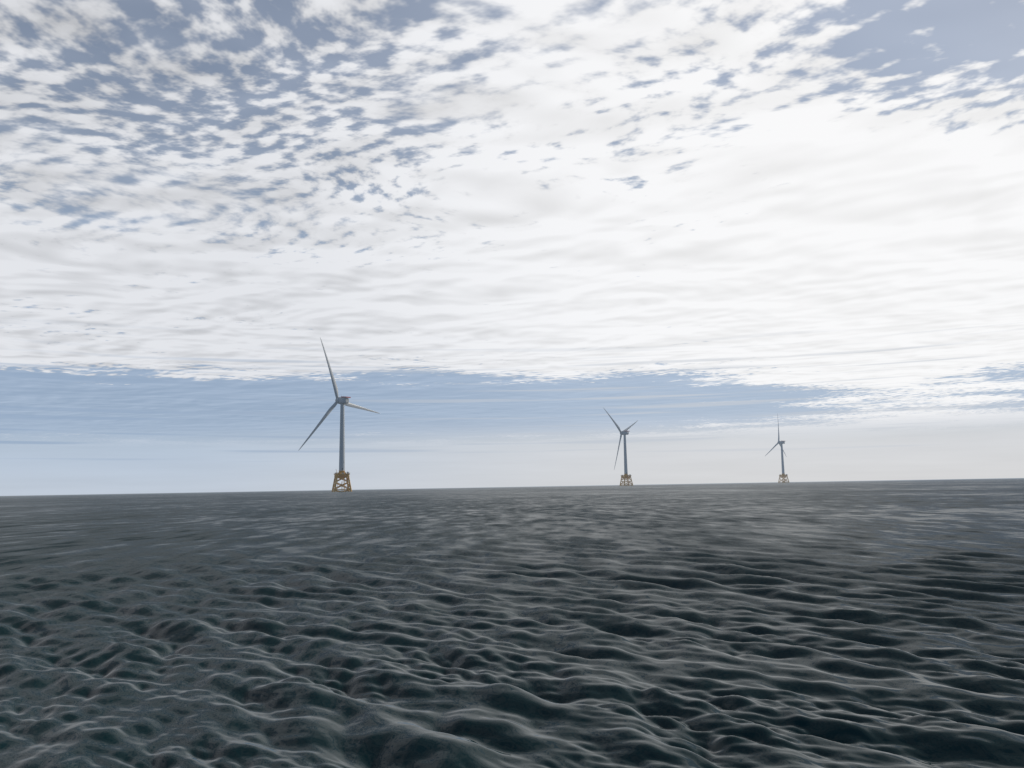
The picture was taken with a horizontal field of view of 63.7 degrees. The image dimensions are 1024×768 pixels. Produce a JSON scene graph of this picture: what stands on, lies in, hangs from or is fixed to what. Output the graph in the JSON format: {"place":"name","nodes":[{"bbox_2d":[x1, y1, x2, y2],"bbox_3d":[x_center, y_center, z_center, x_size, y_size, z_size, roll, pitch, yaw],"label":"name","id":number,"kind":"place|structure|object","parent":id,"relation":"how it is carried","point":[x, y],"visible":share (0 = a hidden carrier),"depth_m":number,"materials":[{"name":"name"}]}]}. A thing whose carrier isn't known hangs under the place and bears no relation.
{"place":"outdoors","nodes":[
{"label":"outdoors","id":0,"kind":"place"},
{"bbox_2d":[0,478,1023,767],"bbox_3d":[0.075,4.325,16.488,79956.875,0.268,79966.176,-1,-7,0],"label":"sea","id":1,"kind":"structure","parent":0,"point":[826,624],"depth_m":13.31,"materials":[{"name":"liquid"}]},
{"bbox_2d":[298,338,379,491],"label":"turbine","id":2,"kind":"object","parent":1,"relation":"in","point":[342,401],"visible":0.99,"depth_m":911.51,"materials":[{"name":"paint"}]},
{"bbox_2d":[604,409,636,485],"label":"turbine","id":3,"kind":"object","parent":1,"relation":"in","point":[625,475],"visible":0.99,"depth_m":1572.52,"materials":[{"name":"paint"}]},
{"bbox_2d":[765,413,788,482],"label":"turbine","id":4,"kind":"object","parent":1,"relation":"in","point":[781,443],"visible":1,"depth_m":2061.49,"materials":[{"name":"paint"}]},
{"bbox_2d":[0,0,1023,495],"label":"sky","id":5,"kind":"structure","parent":0,"point":[500,227],"materials":[{"name":"white"}]}
]}

